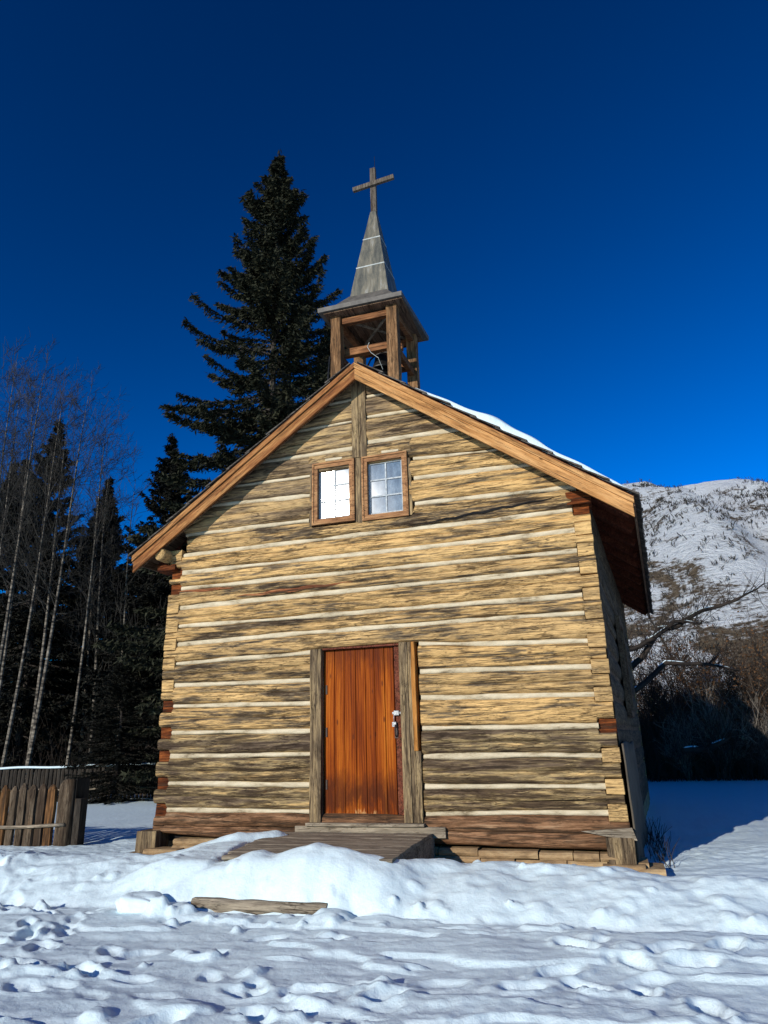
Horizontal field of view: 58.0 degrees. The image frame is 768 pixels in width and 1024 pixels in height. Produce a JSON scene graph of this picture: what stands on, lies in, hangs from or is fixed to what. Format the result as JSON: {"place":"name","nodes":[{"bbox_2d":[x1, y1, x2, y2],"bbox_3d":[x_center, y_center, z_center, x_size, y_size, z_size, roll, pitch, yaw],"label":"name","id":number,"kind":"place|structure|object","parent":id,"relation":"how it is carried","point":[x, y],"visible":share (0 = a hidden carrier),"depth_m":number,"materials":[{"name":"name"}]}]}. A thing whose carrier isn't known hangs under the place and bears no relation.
{"place":"outdoors","nodes":[
{"label":"outdoors","id":0,"kind":"place"},
{"bbox_2d":[0,775,767,1023],"bbox_3d":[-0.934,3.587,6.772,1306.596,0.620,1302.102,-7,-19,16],"label":"ground","id":1,"kind":"structure","parent":0,"point":[444,941],"depth_m":5.54,"materials":[{"name":"white snow"}]},
{"bbox_2d":[0,463,29,736],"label":"spruce tree","id":2,"kind":"object","parent":1,"relation":"on","point":[5,488],"visible":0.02,"depth_m":41.68,"materials":[{"name":"green plant"}]},
{"bbox_2d":[0,362,43,603],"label":"aspen tree","id":3,"kind":"object","parent":1,"relation":"on","point":[14,445],"visible":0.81,"depth_m":27.77,"materials":[{"name":"brown plant"}]},
{"bbox_2d":[0,455,49,723],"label":"spruce tree","id":4,"kind":"object","parent":1,"relation":"on","point":[2,584],"visible":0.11,"depth_m":36.38,"materials":[{"name":"green plant"}]},
{"bbox_2d":[0,358,88,583],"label":"aspen tree","id":5,"kind":"object","parent":1,"relation":"on","point":[8,482],"visible":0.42,"depth_m":30.23,"materials":[{"name":"brown plant"}]},
{"bbox_2d":[0,778,89,846],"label":"picket fence","id":6,"kind":"object","parent":1,"relation":"on","point":[28,817],"visible":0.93,"depth_m":11.52,"materials":[{"name":"brown wood"}]},
{"bbox_2d":[0,546,90,768],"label":"spruce tree","id":7,"kind":"object","parent":1,"relation":"on","point":[58,690],"visible":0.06,"depth_m":32.08,"materials":[{"name":"green plant"}]},
{"bbox_2d":[0,326,98,571],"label":"aspen tree","id":8,"kind":"object","parent":1,"relation":"on","point":[11,424],"visible":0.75,"depth_m":28.48,"materials":[{"name":"brown plant"}]},
{"bbox_2d":[0,418,102,784],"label":"spruce tree","id":9,"kind":"object","parent":1,"relation":"on","point":[27,689],"visible":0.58,"depth_m":29.66,"materials":[{"name":"green plant"}]},
{"bbox_2d":[0,334,108,672],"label":"aspen tree","id":10,"kind":"object","parent":1,"relation":"on","point":[8,609],"visible":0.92,"depth_m":26.81,"materials":[{"name":"brown plant"}]},
{"bbox_2d":[0,367,111,698],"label":"aspen tree","id":11,"kind":"object","parent":1,"relation":"on","point":[6,646],"visible":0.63,"depth_m":28.48,"materials":[{"name":"brown plant"}]},
{"bbox_2d":[0,360,124,787],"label":"aspen tree","id":12,"kind":"object","parent":1,"relation":"on","point":[4,756],"visible":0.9,"depth_m":26.34,"materials":[{"name":"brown plant"}]},
{"bbox_2d":[0,385,126,765],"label":"aspen tree","id":13,"kind":"object","parent":1,"relation":"on","point":[45,626],"visible":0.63,"depth_m":27.62,"materials":[{"name":"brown plant"}]},
{"bbox_2d":[0,364,146,780],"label":"aspen tree","id":14,"kind":"object","parent":1,"relation":"on","point":[35,725],"visible":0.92,"depth_m":26.16,"materials":[{"name":"brown plant"}]},
{"bbox_2d":[29,477,127,775],"bbox_3d":[-15.050,5.757,35.683,6.648,16.329,6.435,5,-19,-18],"label":"spruce tree","id":15,"kind":"object","parent":1,"relation":"on","point":[114,520],"visible":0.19,"depth_m":36.17,"materials":[{"name":"green plant"}]},
{"bbox_2d":[0,762,157,800],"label":"picket fence","id":16,"kind":"object","parent":1,"relation":"on","point":[41,778],"visible":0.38,"depth_m":21.94,"materials":[{"name":"brown wood"}]},
{"bbox_2d":[0,711,160,789],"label":"wood brush","id":17,"kind":"object","parent":1,"relation":"on","point":[49,760],"visible":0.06,"depth_m":27.21,"materials":[{"name":"brown plant"}]},
{"bbox_2d":[42,494,129,765],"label":"spruce tree","id":18,"kind":"object","parent":1,"relation":"on","point":[116,527],"depth_m":40.22,"materials":[{"name":"green plant"}]},
{"bbox_2d":[60,554,116,729],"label":"spruce tree","id":19,"kind":"object","parent":1,"relation":"on","point":[79,601],"depth_m":43.00,"materials":[{"name":"green plant"}]},
{"bbox_2d":[54,466,138,771],"bbox_3d":[-12.537,4.519,30.311,5.920,14.741,3.866,-16,-23,37],"label":"aspen tree","id":20,"kind":"object","parent":1,"relation":"on","point":[89,645],"visible":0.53,"depth_m":30.64,"materials":[{"name":"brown plant"}]},
{"bbox_2d":[58,437,148,762],"bbox_3d":[-11.547,3.658,28.813,6.281,15.406,4.031,-16,-23,37],"label":"aspen tree","id":21,"kind":"object","parent":1,"relation":"on","point":[98,613],"visible":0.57,"depth_m":29.24,"materials":[{"name":"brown plant"}]},
{"bbox_2d":[41,534,168,778],"bbox_3d":[-11.320,6.561,31.938,7.196,11.886,7.100,4,-19,-17],"label":"spruce tree","id":22,"kind":"object","parent":1,"relation":"on","point":[107,611],"visible":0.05,"depth_m":31.16,"materials":[{"name":"green plant"}]},
{"bbox_2d":[57,651,160,804],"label":"spruce tree","id":23,"kind":"object","parent":1,"relation":"on","point":[117,688],"visible":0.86,"depth_m":20.95,"materials":[{"name":"green plant"}]},
{"bbox_2d":[56,400,162,771],"bbox_3d":[-10.393,2.833,26.854,4.966,15.610,3.875,9,-21,-28],"label":"aspen tree","id":24,"kind":"object","parent":1,"relation":"on","point":[82,652],"visible":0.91,"depth_m":26.90,"materials":[{"name":"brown plant"}]},
{"bbox_2d":[65,525,171,763],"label":"spruce tree","id":25,"kind":"object","parent":1,"relation":"on","point":[112,618],"visible":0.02,"depth_m":34.79,"materials":[{"name":"green plant"}]},
{"bbox_2d":[60,433,191,791],"bbox_3d":[-9.188,3.621,28.140,6.035,15.128,6.117,5,-19,-19],"label":"spruce tree","id":26,"kind":"object","parent":1,"relation":"on","point":[150,593],"visible":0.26,"depth_m":27.31,"materials":[{"name":"green plant"}]},
{"bbox_2d":[84,444,170,750],"bbox_3d":[-9.769,3.663,26.935,5.651,14.071,3.690,-16,-23,37],"label":"aspen tree","id":27,"kind":"object","parent":1,"relation":"on","point":[126,594],"visible":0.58,"depth_m":27.48,"materials":[{"name":"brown plant"}]},
{"bbox_2d":[115,891,163,913],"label":"snow block","id":28,"kind":"structure","parent":1,"relation":"on","point":[134,902],"depth_m":6.46,"materials":[{"name":"white snow"}]},
{"bbox_2d":[91,150,346,783],"bbox_3d":[-4.435,-3.107,25.555,10.306,26.066,10.023,-7,-19,16],"label":"spruce tree","id":29,"kind":"object","parent":1,"relation":"on","point":[271,281],"visible":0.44,"depth_m":25.50,"materials":[{"name":"green plant"}]},
{"bbox_2d":[191,897,327,914],"bbox_3d":[-1.131,3.678,6.493,1.380,0.118,0.304,-7,-19,16],"label":"wooden step","id":30,"kind":"object","parent":1,"relation":"on","point":[249,906],"visible":0.72,"depth_m":6.37,"materials":[{"name":"brown wood"}]},
{"bbox_2d":[308,321,330,387],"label":"spruce tree","id":31,"kind":"object","parent":1,"relation":"on","point":[326,325],"depth_m":31.27,"materials":[{"name":"green plant"}]},
{"bbox_2d":[221,832,434,862],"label":"wooden deck","id":32,"kind":"structure","parent":1,"relation":"on","point":[391,847],"depth_m":7.82,"materials":[{"name":"brown wood"}]},
{"bbox_2d":[128,156,666,875],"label":"log church","id":33,"kind":"structure","parent":1,"relation":"on","point":[394,604],"depth_m":9.41,"materials":[{"name":"brown wood"}]},
{"bbox_2d":[312,458,355,526],"bbox_3d":[-0.733,-0.285,10.227,0.665,0.965,0.142,-7,-19,16],"label":"window","id":34,"kind":"structure","parent":33,"relation":"in","point":[333,492],"depth_m":10.23,"materials":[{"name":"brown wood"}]},
{"bbox_2d":[324,646,400,814],"bbox_3d":[-0.286,2.878,9.079,1.097,2.163,0.129,-7,-19,16],"label":"door","id":35,"kind":"structure","parent":33,"relation":"in","point":[361,726],"depth_m":9.10,"materials":[{"name":"wood"}]},
{"bbox_2d":[364,343,403,374],"bbox_3d":[-0.015,-2.494,11.335,0.611,0.435,0.430,-20,-26,44],"label":"bell","id":36,"kind":"object","parent":33,"relation":"hanging from","point":[382,356],"visible":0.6,"depth_m":11.28,"materials":[{"name":"metal"}]},
{"bbox_2d":[361,450,409,521],"bbox_3d":[0.022,-0.365,10.002,0.690,0.985,0.142,-7,-19,16],"label":"window","id":37,"kind":"structure","parent":33,"relation":"in","point":[385,495],"depth_m":10.02,"materials":[{"name":"brown wood"}]},
{"bbox_2d":[417,388,627,491],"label":"roof snow","id":38,"kind":"structure","parent":33,"relation":"on","point":[502,425],"depth_m":9.44,"materials":[{"name":"white snow"}]},
{"bbox_2d":[614,615,634,717],"bbox_3d":[4.101,2.650,11.812,0.080,1.620,1.127,-8,-19,20],"label":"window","id":39,"kind":"structure","parent":33,"relation":"in","point":[619,626],"depth_m":11.42,"materials":[{"name":"brown wood"}]},
{"bbox_2d":[621,741,646,861],"bbox_3d":[3.403,3.806,9.370,0.085,1.371,3.268,-8,-19,20],"label":"wooden board","id":40,"kind":"object","parent":1,"relation":"on","point":[635,798],"visible":0.97,"depth_m":9.03,"materials":[{"name":"wood"}]},
{"bbox_2d":[643,816,678,868],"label":"dry weeds","id":41,"kind":"object","parent":1,"relation":"on","point":[652,838],"visible":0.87,"depth_m":8.77,"materials":[{"name":"brown plant"}]},
{"bbox_2d":[635,650,707,740],"bbox_3d":[11.046,8.394,29.102,5.050,5.050,3.042,-9,-20,21],"label":"shrub","id":42,"kind":"object","parent":1,"relation":"on","point":[649,684],"visible":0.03,"depth_m":29.27,"materials":[{"name":"brown plant"}]},
{"bbox_2d":[624,592,739,696],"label":"bare tree","id":43,"kind":"object","parent":1,"relation":"on","point":[653,624],"visible":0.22,"depth_m":32.82,"materials":[{"name":"brown plant"}]},
{"bbox_2d":[642,629,722,726],"bbox_3d":[12.410,8.046,29.827,4.933,6.096,7.666,-17,-24,38],"label":"shrub","id":44,"kind":"object","parent":1,"relation":"on","point":[687,667],"visible":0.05,"depth_m":30.24,"materials":[{"name":"brown plant"}]},
{"bbox_2d":[635,633,739,738],"bbox_3d":[11.883,7.894,28.607,4.070,5.623,6.768,8,-21,-26],"label":"shrub","id":45,"kind":"object","parent":1,"relation":"on","point":[687,679],"visible":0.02,"depth_m":27.91,"materials":[{"name":"brown plant"}]},
{"bbox_2d":[623,604,757,778],"bbox_3d":[9.536,6.613,26.185,5.426,6.706,8.432,15,-25,-41],"label":"shrub","id":46,"kind":"object","parent":1,"relation":"on","point":[661,697],"visible":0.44,"depth_m":24.52,"materials":[{"name":"brown plant"}]},
{"bbox_2d":[632,617,766,771],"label":"shrub","id":47,"kind":"object","parent":1,"relation":"on","point":[684,682],"visible":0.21,"depth_m":25.33,"materials":[{"name":"brown plant"}]},
{"bbox_2d":[635,650,767,781],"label":"thicket brush","id":48,"kind":"object","parent":1,"relation":"on","point":[674,773],"visible":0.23,"depth_m":22.80,"materials":[{"name":"black plant"}]},
{"bbox_2d":[636,603,767,769],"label":"shrub","id":49,"kind":"object","parent":1,"relation":"on","point":[749,679],"visible":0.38,"depth_m":24.68,"materials":[{"name":"brown plant"}]},
{"bbox_2d":[654,669,760,779],"bbox_3d":[10.927,6.998,23.108,3.055,3.919,2.962,12,-22,-35],"label":"shrub","id":50,"kind":"object","parent":1,"relation":"on","point":[718,720],"visible":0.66,"depth_m":22.93,"materials":[{"name":"brown plant"}]},
{"bbox_2d":[673,707,758,776],"bbox_3d":[10.487,7.299,22.064,2.817,2.141,1.682,-7,-19,16],"label":"shrub","id":51,"kind":"object","parent":1,"relation":"on","point":[693,749],"visible":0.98,"depth_m":22.00,"materials":[{"name":"brown plant"}]},
{"bbox_2d":[679,616,767,717],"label":"shrub","id":52,"kind":"object","parent":1,"relation":"on","point":[756,655],"visible":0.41,"depth_m":24.44,"materials":[{"name":"brown plant"}]},
{"bbox_2d":[631,635,766,703],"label":"leaning branch","id":53,"kind":"object","parent":52,"relation":"attached to","point":[652,675],"visible":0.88,"depth_m":22.72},
{"bbox_2d":[628,569,767,674],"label":"leaning branch","id":54,"kind":"object","parent":53,"relation":"attached to","point":[642,656],"visible":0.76,"depth_m":23.63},
{"bbox_2d":[625,596,725,659],"bbox_3d":[9.430,4.068,23.580,4.199,2.421,1.724,-6,-19,12],"label":"leaning branch","id":55,"kind":"object","parent":54,"relation":"attached to","point":[649,639],"visible":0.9,"depth_m":23.41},
{"bbox_2d":[683,640,764,724],"bbox_3d":[14.397,7.767,27.881,5.303,5.303,3.194,12,-23,-35],"label":"shrub","id":56,"kind":"object","parent":1,"relation":"on","point":[734,672],"visible":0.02,"depth_m":28.09,"materials":[{"name":"brown plant"}]},
{"bbox_2d":[682,614,767,763],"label":"shrub","id":57,"kind":"object","parent":1,"relation":"on","point":[755,663],"visible":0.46,"depth_m":23.85,"materials":[{"name":"brown plant"}]},
{"bbox_2d":[682,626,767,698],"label":"shrub","id":58,"kind":"object","parent":1,"relation":"on","point":[748,661],"visible":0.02,"depth_m":31.03,"materials":[{"name":"brown plant"}]},
{"bbox_2d":[724,683,767,776],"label":"shrub","id":59,"kind":"object","parent":1,"relation":"on","point":[764,735],"visible":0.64,"depth_m":22.42,"materials":[{"name":"brown plant"}]},
{"bbox_2d":[0,0,767,595],"label":"sky","id":60,"kind":"structure","parent":0,"point":[573,214],"materials":[{"name":"blue"}]},
{"bbox_2d":[622,479,767,699],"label":"hill","id":61,"kind":"structure","parent":0,"point":[685,553],"depth_m":81.07,"materials":[{"name":"white snow"}]},
{"bbox_2d":[624,476,767,695],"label":"hill brush","id":62,"kind":"object","parent":61,"relation":"on","point":[703,502],"visible":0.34,"depth_m":95.22,"materials":[{"name":"brown plant"}]}
]}

